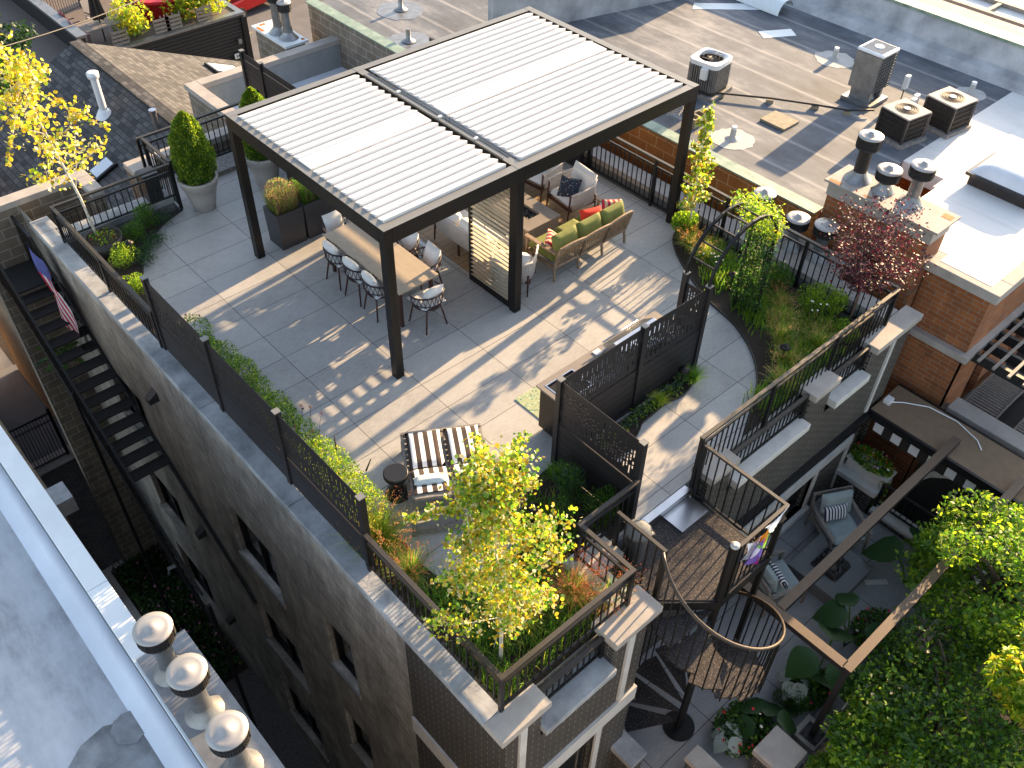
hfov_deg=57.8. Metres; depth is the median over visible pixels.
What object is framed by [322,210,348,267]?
dining chair
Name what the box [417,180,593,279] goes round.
outdoor rug
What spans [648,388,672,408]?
grass tuft
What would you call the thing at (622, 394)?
privacy screen
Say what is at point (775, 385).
metal railing
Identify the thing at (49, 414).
alley gate
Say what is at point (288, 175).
storage box
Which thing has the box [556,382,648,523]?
privacy screen
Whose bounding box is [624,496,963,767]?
courtyard floor
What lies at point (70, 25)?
overhead cable
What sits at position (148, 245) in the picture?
ground foliage
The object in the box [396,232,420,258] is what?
dining chair
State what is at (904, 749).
leafy tree
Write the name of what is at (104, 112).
vent pipe
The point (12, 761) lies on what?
puddle
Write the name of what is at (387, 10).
roof patch
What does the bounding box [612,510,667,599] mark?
metal railing
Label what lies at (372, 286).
dining chair
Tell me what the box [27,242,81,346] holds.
striped flag
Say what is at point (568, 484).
evergreen shrub
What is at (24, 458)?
passage wall
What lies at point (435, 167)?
louvred pergola
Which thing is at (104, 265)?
metal railing
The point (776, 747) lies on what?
capped pier
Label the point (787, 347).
path light
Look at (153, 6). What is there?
hot tub
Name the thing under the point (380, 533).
grass tuft
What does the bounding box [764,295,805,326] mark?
grass tuft
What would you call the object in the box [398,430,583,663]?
birch tree
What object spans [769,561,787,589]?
striped pillow
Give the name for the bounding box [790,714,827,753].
planter
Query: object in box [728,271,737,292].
path light
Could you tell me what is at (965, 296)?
neighbor building
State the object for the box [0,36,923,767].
apartment building
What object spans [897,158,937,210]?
flue pipe
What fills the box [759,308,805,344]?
grass tuft
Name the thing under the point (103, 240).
round planter
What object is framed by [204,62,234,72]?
roof window
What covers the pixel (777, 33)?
roof patch
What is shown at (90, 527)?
alley paving
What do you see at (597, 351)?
cloth
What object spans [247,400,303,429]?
seed head cluster
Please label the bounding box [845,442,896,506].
flower box
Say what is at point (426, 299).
dining chair
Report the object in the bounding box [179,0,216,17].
shrub
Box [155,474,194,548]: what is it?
window
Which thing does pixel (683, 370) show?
path light
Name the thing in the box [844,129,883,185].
flue pipe
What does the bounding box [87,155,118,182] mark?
roof window
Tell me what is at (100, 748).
puddle
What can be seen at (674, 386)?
ground foliage
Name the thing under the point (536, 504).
path light
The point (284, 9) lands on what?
flue pipe
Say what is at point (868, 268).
red leaved tree
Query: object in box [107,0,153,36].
shrub
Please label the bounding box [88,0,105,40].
closed umbrella
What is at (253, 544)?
window
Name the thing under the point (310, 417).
seed head cluster
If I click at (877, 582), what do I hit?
stone strip
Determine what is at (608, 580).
grass tuft
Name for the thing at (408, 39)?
vent pipe
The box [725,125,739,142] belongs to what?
vent pipe
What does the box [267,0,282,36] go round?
flue pipe
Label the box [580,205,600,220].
throw pillow
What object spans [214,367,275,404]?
grass tuft
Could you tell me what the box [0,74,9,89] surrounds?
leafy tree
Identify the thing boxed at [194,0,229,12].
shrub
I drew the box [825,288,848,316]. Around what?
evergreen shrub
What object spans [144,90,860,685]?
terrace floor
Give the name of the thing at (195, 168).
potted conifer
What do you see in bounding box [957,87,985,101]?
roof patch
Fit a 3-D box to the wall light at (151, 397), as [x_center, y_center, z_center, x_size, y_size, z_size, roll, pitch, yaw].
[-5.911,0.204,15.205,0.160,0.220,0.180,-32,53,-29]
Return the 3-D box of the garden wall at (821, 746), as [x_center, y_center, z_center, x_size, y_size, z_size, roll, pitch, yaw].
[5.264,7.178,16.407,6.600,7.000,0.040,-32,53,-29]
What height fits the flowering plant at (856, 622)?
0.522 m
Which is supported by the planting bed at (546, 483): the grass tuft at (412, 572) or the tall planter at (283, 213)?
the grass tuft at (412, 572)
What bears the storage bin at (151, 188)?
on the apartment building at (346, 658)
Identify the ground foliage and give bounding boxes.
[131,208,174,265]
[400,479,605,699]
[596,370,696,448]
[684,230,860,417]
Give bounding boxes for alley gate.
[7,407,69,469]
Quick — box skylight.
[965,152,1023,208]
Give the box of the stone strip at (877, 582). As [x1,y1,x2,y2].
[864,579,887,584]
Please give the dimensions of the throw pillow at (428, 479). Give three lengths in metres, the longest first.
0.440 x 0.200 x 0.120 m
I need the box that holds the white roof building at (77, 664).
[0,425,284,767]
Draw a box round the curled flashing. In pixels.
[737,0,792,15]
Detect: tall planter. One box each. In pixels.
[259,176,306,250]
[285,167,334,238]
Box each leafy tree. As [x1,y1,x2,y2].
[0,13,38,96]
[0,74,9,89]
[804,688,938,767]
[838,601,1023,767]
[881,488,1023,766]
[981,627,1023,753]
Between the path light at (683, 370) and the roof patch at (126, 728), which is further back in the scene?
the path light at (683, 370)
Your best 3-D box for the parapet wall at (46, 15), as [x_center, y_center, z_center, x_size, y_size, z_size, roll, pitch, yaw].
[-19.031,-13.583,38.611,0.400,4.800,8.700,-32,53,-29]
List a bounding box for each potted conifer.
[167,110,217,212]
[238,86,278,187]
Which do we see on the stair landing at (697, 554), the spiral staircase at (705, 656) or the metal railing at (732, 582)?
the metal railing at (732, 582)
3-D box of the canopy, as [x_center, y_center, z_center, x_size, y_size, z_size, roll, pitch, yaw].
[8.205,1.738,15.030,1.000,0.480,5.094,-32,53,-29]
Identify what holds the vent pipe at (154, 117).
on the gable house
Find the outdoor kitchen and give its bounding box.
[536,311,682,435]
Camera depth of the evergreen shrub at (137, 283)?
15.02 m
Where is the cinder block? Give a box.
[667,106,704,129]
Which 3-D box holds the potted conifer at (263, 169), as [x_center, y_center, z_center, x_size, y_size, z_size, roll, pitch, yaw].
[-4.652,-4.544,17.018,0.825,1.953,0.816,-6,45,-7]
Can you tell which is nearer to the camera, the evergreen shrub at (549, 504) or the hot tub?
the evergreen shrub at (549, 504)
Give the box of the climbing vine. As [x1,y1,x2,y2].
[727,187,791,321]
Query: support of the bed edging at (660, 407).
on the terrace floor at (296, 326)
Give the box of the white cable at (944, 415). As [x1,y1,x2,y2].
[891,401,981,450]
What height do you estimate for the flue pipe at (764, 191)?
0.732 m
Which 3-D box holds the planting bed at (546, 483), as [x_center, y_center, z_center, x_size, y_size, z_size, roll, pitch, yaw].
[-2.738,0.002,13.784,2.890,0.026,11.100,-32,53,-29]
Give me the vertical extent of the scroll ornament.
0.256 m
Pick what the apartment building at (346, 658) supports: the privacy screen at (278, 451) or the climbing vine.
the privacy screen at (278, 451)
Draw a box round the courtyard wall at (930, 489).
[830,460,1018,655]
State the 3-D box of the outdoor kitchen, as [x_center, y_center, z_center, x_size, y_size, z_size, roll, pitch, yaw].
[1.418,-0.162,13.256,2.420,1.161,0.600,-32,53,-29]
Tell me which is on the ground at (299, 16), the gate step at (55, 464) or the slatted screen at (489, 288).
the gate step at (55, 464)
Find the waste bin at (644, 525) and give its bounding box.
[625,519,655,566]
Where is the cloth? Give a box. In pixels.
[592,348,601,355]
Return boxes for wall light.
[145,387,159,405]
[195,524,206,539]
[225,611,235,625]
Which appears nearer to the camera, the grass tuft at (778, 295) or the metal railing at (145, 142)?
the grass tuft at (778, 295)
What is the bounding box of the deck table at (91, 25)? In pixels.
[75,14,130,41]
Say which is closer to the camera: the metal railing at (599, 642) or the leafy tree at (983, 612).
the metal railing at (599, 642)
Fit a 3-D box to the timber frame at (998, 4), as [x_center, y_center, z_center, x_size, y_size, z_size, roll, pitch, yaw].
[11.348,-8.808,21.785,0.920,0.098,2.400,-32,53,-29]
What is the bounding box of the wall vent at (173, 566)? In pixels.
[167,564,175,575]
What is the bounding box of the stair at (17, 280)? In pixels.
[0,216,258,730]
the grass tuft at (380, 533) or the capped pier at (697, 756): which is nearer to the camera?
the grass tuft at (380, 533)
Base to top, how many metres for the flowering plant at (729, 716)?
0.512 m
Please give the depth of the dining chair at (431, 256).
15.02 m
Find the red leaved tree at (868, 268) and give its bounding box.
[820,185,937,322]
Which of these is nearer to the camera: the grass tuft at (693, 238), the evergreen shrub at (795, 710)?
the evergreen shrub at (795, 710)
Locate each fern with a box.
[902,537,962,571]
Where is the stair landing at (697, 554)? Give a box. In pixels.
[615,497,771,640]
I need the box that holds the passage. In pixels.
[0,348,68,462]
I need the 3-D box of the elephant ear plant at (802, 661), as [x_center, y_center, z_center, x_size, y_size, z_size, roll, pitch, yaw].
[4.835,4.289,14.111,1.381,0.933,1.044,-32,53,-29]
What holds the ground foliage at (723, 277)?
on the planting bed at (759, 346)
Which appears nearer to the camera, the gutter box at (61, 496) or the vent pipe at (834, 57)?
the gutter box at (61, 496)
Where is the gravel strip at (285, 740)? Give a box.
[220,628,325,767]
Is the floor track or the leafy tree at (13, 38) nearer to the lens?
the floor track
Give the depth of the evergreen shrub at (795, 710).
13.88 m
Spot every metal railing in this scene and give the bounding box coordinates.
[46,0,81,13]
[49,163,178,347]
[135,101,244,178]
[140,138,182,208]
[362,479,639,712]
[429,37,900,329]
[539,635,604,698]
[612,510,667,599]
[689,288,900,488]
[691,444,789,596]
[731,393,809,471]
[830,345,870,392]
[873,483,984,575]
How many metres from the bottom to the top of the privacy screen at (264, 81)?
1.611 m
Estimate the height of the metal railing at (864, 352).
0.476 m
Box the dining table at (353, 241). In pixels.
[324,222,438,326]
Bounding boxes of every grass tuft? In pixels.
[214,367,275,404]
[323,486,423,574]
[375,524,443,595]
[471,582,551,646]
[538,542,610,621]
[539,454,570,482]
[570,542,649,634]
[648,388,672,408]
[670,222,714,251]
[680,360,714,393]
[684,236,725,261]
[751,257,787,286]
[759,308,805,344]
[763,351,807,394]
[764,279,804,310]
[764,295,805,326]
[766,335,811,369]
[799,312,840,353]
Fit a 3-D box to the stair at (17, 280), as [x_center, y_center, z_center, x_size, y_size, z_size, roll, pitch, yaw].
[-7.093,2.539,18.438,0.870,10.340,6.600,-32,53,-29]
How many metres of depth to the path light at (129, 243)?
15.52 m
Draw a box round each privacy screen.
[139,275,373,566]
[238,49,351,166]
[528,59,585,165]
[550,284,713,464]
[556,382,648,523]
[674,270,702,332]
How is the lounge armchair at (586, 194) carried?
on the outdoor rug at (445, 244)
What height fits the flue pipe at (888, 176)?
0.472 m
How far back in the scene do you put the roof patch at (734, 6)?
22.31 m
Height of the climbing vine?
2.559 m
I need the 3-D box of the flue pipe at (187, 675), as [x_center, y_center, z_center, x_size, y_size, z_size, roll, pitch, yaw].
[-3.236,3.130,9.478,0.420,0.896,0.420,-32,53,-29]
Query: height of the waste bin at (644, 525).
0.730 m
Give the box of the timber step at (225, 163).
[215,152,247,176]
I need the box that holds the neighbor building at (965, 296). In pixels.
[305,0,1023,734]
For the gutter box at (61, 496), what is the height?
0.270 m
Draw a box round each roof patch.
[111,711,143,744]
[377,0,423,19]
[387,32,428,48]
[692,3,759,9]
[710,128,754,149]
[758,29,796,37]
[815,51,853,67]
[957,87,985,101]
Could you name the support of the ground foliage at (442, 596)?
on the planting bed at (546, 483)
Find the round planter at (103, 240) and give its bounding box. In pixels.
[84,226,126,260]
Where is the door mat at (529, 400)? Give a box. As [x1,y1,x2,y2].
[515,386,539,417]
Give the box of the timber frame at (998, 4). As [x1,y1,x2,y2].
[943,0,1023,27]
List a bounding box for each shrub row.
[175,313,319,459]
[291,432,389,531]
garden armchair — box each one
[745,548,807,617]
[804,485,873,551]
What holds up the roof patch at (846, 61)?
on the neighbor building at (965, 296)
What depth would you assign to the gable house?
23.21 m
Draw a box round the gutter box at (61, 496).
[45,481,78,516]
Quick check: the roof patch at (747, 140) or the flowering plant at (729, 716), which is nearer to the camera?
the flowering plant at (729, 716)
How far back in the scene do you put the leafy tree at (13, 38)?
31.37 m
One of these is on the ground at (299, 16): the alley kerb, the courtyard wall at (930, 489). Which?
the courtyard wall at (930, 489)
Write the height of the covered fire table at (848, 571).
0.570 m
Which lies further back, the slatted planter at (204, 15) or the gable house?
the slatted planter at (204, 15)
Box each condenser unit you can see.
[687,48,731,102]
[873,98,931,150]
[923,86,977,138]
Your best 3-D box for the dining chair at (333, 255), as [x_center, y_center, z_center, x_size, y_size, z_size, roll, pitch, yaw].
[-2.819,-2.047,15.320,0.534,0.823,0.560,-32,53,-29]
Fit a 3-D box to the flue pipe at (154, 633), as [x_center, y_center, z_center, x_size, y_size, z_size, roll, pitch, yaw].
[-3.700,2.795,9.809,0.420,0.896,0.420,-32,53,-29]
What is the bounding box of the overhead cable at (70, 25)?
[4,0,138,46]
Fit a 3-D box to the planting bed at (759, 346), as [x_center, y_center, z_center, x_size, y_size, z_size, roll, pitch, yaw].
[3.214,-1.078,15.051,3.380,0.026,3.960,-32,53,-29]
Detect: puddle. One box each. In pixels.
[0,755,19,767]
[68,724,164,767]
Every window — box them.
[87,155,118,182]
[116,373,160,456]
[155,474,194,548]
[186,554,222,623]
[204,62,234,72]
[235,512,286,609]
[265,610,309,693]
[288,685,328,762]
[330,626,361,700]
[350,718,372,767]
[559,742,586,767]
[765,460,822,549]
[965,323,1023,387]
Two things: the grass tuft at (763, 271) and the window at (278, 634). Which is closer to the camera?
the grass tuft at (763, 271)
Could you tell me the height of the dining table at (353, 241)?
0.742 m
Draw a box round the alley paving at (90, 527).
[40,460,136,621]
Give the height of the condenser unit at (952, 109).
0.635 m
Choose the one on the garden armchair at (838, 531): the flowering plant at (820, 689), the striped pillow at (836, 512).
the striped pillow at (836, 512)
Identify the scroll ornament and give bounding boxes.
[564,669,571,682]
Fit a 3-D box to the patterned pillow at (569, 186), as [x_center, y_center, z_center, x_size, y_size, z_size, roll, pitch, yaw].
[1.034,-3.539,16.737,0.380,0.380,0.130,15,8,4]
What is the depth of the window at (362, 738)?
16.34 m
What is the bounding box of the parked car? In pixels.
[226,0,266,16]
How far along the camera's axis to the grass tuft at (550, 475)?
12.43 m
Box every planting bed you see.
[78,211,624,705]
[596,371,693,457]
[673,227,871,434]
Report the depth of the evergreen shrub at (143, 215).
16.26 m
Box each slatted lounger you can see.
[965,364,1023,418]
[1014,418,1023,434]
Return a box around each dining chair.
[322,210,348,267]
[322,239,357,290]
[342,256,376,306]
[361,270,383,322]
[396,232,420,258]
[407,281,447,334]
[411,240,444,290]
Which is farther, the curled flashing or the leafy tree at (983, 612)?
the curled flashing
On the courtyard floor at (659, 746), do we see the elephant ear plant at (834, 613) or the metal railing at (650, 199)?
the elephant ear plant at (834, 613)
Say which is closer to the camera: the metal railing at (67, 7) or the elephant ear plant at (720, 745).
the elephant ear plant at (720, 745)
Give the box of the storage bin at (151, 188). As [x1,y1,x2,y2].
[135,166,162,202]
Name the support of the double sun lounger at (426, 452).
on the terrace floor at (296, 326)
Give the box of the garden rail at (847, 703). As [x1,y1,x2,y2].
[840,572,970,710]
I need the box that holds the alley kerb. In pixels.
[102,559,141,620]
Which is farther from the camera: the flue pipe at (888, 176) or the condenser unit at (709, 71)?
the condenser unit at (709, 71)
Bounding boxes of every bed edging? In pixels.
[142,208,553,585]
[612,383,692,458]
[672,232,757,423]
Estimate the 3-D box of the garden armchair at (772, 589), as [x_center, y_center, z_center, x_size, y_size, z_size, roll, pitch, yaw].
[4.314,3.178,15.254,0.885,0.906,0.780,-15,47,-16]
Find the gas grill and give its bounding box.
[602,318,679,368]
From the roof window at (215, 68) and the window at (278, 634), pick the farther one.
the roof window at (215, 68)
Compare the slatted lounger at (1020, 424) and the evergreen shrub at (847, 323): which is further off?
the slatted lounger at (1020, 424)
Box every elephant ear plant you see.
[710,721,742,757]
[734,697,796,738]
[774,670,810,703]
[785,621,859,702]
[811,673,855,757]
[812,593,888,651]
[861,527,956,605]
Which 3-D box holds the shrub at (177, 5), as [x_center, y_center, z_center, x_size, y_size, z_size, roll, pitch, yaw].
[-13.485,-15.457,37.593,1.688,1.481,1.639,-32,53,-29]
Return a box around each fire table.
[488,192,559,248]
[787,531,872,603]
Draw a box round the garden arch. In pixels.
[685,202,778,315]
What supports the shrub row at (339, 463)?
on the planting bed at (546, 483)
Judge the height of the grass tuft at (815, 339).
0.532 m
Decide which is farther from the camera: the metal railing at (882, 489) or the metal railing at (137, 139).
the metal railing at (137, 139)
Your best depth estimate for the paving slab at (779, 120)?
18.27 m
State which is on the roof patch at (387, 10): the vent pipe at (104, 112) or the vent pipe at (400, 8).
the vent pipe at (400, 8)
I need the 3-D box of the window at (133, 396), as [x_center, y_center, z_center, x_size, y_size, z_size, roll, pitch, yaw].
[-7.079,0.426,17.489,0.205,1.510,1.500,-32,53,-29]
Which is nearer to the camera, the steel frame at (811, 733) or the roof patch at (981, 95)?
the steel frame at (811, 733)
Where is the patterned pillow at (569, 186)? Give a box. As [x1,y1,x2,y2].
[556,175,581,197]
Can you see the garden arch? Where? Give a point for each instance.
(733, 240)
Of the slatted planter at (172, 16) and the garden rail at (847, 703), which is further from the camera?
the slatted planter at (172, 16)
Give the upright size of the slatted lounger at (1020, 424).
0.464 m
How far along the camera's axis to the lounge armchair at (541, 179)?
17.22 m
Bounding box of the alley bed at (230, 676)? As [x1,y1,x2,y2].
[112,550,247,683]
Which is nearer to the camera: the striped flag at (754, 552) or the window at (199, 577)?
the striped flag at (754, 552)
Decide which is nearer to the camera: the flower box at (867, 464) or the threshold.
the threshold
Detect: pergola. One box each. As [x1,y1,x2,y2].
[224,6,698,379]
[970,311,1023,389]
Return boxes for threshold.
[641,485,708,532]
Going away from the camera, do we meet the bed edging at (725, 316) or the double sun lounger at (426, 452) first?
the double sun lounger at (426, 452)
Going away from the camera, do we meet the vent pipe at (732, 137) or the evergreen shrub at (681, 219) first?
the evergreen shrub at (681, 219)
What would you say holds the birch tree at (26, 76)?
in the round planter at (103, 240)
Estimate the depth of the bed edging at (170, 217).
15.71 m
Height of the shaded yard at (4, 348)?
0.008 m
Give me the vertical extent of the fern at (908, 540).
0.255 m
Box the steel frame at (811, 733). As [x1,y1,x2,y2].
[735,436,1023,746]
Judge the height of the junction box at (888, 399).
0.092 m
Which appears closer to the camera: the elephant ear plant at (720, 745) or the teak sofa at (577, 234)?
the elephant ear plant at (720, 745)
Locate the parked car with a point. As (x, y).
(244, 5)
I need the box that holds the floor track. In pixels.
[419,241,508,307]
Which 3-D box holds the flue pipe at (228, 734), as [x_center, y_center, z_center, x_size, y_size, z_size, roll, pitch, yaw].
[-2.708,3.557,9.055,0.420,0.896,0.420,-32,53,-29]
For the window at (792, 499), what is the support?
in the apartment building at (346, 658)
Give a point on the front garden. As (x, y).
(1006, 717)
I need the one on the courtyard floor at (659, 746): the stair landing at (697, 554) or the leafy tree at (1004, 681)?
the stair landing at (697, 554)
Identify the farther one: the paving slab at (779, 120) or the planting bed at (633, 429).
the paving slab at (779, 120)
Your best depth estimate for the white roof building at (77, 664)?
10.59 m
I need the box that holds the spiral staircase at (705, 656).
[624,541,785,741]
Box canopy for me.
[868,384,1023,514]
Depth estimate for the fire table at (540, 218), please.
16.36 m
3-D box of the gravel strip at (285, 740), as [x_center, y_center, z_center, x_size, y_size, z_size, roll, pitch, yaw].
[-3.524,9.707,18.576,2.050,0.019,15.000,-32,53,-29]
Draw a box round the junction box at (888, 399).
[883,395,894,405]
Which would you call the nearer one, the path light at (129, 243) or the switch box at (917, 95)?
the path light at (129, 243)
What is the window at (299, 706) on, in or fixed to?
in the apartment building at (346, 658)
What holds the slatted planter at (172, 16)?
on the garage building at (224, 34)
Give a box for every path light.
[123,240,133,257]
[527,502,540,522]
[678,366,689,388]
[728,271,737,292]
[779,343,790,364]
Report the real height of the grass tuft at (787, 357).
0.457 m
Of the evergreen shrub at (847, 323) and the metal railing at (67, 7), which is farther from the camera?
the metal railing at (67, 7)
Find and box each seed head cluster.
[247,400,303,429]
[293,404,322,446]
[703,253,722,276]
[806,300,827,328]
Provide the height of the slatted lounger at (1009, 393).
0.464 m
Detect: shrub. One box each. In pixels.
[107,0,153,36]
[108,241,140,269]
[119,217,145,243]
[123,272,144,295]
[132,201,159,227]
[159,0,199,20]
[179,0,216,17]
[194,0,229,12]
[533,493,574,537]
[551,458,587,507]
[577,484,620,528]
[670,210,698,238]
[764,261,794,292]
[771,683,806,717]
[796,282,837,315]
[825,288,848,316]
[834,318,859,342]
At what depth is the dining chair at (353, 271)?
14.75 m
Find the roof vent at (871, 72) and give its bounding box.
[840,39,899,108]
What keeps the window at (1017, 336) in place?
in the neighbor building at (965, 296)
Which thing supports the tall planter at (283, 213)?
on the terrace floor at (296, 326)
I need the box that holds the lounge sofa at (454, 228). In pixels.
[434,210,508,271]
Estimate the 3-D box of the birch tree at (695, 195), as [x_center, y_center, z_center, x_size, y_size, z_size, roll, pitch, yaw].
[3.171,-3.564,15.715,0.619,2.604,0.540,21,47,19]
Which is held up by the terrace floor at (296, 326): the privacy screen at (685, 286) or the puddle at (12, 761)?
the privacy screen at (685, 286)
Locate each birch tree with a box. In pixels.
[0,30,109,235]
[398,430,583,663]
[676,101,718,230]
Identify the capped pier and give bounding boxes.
[608,729,646,767]
[684,744,722,767]
[748,725,806,767]
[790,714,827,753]
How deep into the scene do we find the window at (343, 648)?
14.26 m
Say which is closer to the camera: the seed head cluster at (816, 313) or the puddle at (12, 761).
the puddle at (12, 761)
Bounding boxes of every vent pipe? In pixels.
[86,70,110,120]
[148,108,159,130]
[394,0,407,11]
[402,28,415,43]
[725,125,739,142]
[827,46,840,61]
[963,81,977,96]
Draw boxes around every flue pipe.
[132,611,182,686]
[165,653,224,729]
[205,710,263,767]
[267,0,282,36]
[276,0,298,41]
[753,187,776,226]
[779,211,810,252]
[806,218,839,263]
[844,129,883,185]
[871,163,902,196]
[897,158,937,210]
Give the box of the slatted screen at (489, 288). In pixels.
[468,187,511,306]
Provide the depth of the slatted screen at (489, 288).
14.78 m
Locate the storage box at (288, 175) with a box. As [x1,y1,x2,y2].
[287,174,296,189]
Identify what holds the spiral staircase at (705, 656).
on the courtyard floor at (659, 746)
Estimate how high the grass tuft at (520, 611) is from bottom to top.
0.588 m
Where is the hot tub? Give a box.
[131,0,187,22]
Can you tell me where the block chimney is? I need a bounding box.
[251,19,308,58]
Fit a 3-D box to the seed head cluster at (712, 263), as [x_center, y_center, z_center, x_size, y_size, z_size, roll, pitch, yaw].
[3.297,-1.922,15.469,0.274,0.602,0.277,-16,47,-18]
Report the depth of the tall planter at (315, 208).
16.13 m
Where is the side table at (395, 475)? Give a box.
[383,463,408,503]
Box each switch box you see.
[900,74,911,99]
[913,93,920,103]
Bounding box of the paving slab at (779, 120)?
[760,110,798,130]
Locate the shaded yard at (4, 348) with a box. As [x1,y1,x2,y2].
[0,333,14,364]
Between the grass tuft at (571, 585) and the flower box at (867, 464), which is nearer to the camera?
the grass tuft at (571, 585)
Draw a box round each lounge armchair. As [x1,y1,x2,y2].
[491,242,538,296]
[516,159,563,201]
[546,160,597,221]
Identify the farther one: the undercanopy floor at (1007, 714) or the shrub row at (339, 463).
the undercanopy floor at (1007, 714)
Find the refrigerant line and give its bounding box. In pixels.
[698,92,873,115]
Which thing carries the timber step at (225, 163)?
on the terrace floor at (296, 326)
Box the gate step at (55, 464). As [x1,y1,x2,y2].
[31,445,75,476]
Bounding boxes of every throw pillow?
[413,473,448,485]
[544,228,556,248]
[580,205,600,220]
[602,199,621,209]
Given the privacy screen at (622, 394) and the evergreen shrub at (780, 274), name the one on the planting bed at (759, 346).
the evergreen shrub at (780, 274)
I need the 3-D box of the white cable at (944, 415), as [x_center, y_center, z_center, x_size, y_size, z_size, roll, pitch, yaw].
[7.269,0.601,15.784,1.631,0.061,0.404,32,52,27]
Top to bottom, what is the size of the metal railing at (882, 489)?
0.624 m
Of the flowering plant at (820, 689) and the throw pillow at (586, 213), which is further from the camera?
the throw pillow at (586, 213)
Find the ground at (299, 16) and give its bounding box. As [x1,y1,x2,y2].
[14,0,323,593]
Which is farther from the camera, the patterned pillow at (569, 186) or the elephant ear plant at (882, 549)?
the patterned pillow at (569, 186)
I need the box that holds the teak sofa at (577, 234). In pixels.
[524,196,633,281]
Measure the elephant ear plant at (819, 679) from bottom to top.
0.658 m
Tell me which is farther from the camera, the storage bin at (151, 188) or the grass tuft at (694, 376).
the storage bin at (151, 188)
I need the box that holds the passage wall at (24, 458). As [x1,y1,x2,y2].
[0,421,73,530]
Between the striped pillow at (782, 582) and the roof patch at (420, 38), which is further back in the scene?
the roof patch at (420, 38)
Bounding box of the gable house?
[0,39,240,209]
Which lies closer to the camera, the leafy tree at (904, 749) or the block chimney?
the leafy tree at (904, 749)
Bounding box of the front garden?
[882,702,1023,767]
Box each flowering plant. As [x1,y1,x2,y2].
[711,699,773,758]
[782,667,829,711]
[850,607,900,652]
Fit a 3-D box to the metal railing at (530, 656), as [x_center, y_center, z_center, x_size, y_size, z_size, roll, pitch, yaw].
[0.191,1.927,10.994,3.000,0.712,2.425,-32,53,-29]
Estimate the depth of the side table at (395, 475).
12.10 m
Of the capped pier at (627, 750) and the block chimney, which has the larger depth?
the block chimney
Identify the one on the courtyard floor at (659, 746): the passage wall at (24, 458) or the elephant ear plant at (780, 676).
the elephant ear plant at (780, 676)
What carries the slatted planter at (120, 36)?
on the garage building at (224, 34)
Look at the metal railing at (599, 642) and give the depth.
10.51 m
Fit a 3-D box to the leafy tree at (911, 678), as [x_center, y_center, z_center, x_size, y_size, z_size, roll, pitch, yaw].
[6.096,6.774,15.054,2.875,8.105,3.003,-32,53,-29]
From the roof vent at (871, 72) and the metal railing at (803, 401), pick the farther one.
the roof vent at (871, 72)
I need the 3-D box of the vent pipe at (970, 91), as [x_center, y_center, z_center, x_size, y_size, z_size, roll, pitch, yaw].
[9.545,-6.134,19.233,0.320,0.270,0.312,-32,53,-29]
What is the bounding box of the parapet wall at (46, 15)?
[12,0,86,45]
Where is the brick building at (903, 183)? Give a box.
[813,0,1023,239]
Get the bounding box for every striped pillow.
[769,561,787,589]
[824,503,847,521]
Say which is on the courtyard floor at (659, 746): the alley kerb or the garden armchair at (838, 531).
the garden armchair at (838, 531)
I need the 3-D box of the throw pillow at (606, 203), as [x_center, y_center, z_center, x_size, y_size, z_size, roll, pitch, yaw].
[1.730,-3.027,16.117,0.380,0.360,0.140,-5,16,-18]
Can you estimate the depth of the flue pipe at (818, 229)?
15.45 m
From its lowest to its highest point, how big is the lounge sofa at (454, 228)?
0.814 m
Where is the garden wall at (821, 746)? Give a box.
[799,574,975,767]
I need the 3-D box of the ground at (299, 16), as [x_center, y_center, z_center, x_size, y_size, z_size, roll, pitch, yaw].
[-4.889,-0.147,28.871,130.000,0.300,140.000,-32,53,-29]
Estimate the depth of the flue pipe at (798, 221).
15.66 m
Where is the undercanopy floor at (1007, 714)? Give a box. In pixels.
[947,630,1010,716]
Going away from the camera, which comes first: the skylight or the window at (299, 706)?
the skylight
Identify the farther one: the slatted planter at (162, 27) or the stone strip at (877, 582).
the slatted planter at (162, 27)
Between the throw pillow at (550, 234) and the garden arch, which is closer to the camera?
the garden arch
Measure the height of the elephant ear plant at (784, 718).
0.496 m
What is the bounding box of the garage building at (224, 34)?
[0,0,253,94]
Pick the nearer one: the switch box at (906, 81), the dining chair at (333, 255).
the dining chair at (333, 255)
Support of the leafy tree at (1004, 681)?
on the front garden
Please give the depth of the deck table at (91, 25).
35.92 m
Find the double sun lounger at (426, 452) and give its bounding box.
[400,423,486,536]
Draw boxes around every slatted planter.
[109,26,129,45]
[151,14,170,34]
[163,11,182,29]
[194,2,212,21]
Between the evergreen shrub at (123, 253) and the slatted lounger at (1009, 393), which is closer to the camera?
the evergreen shrub at (123, 253)
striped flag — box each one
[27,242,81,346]
[741,506,788,564]

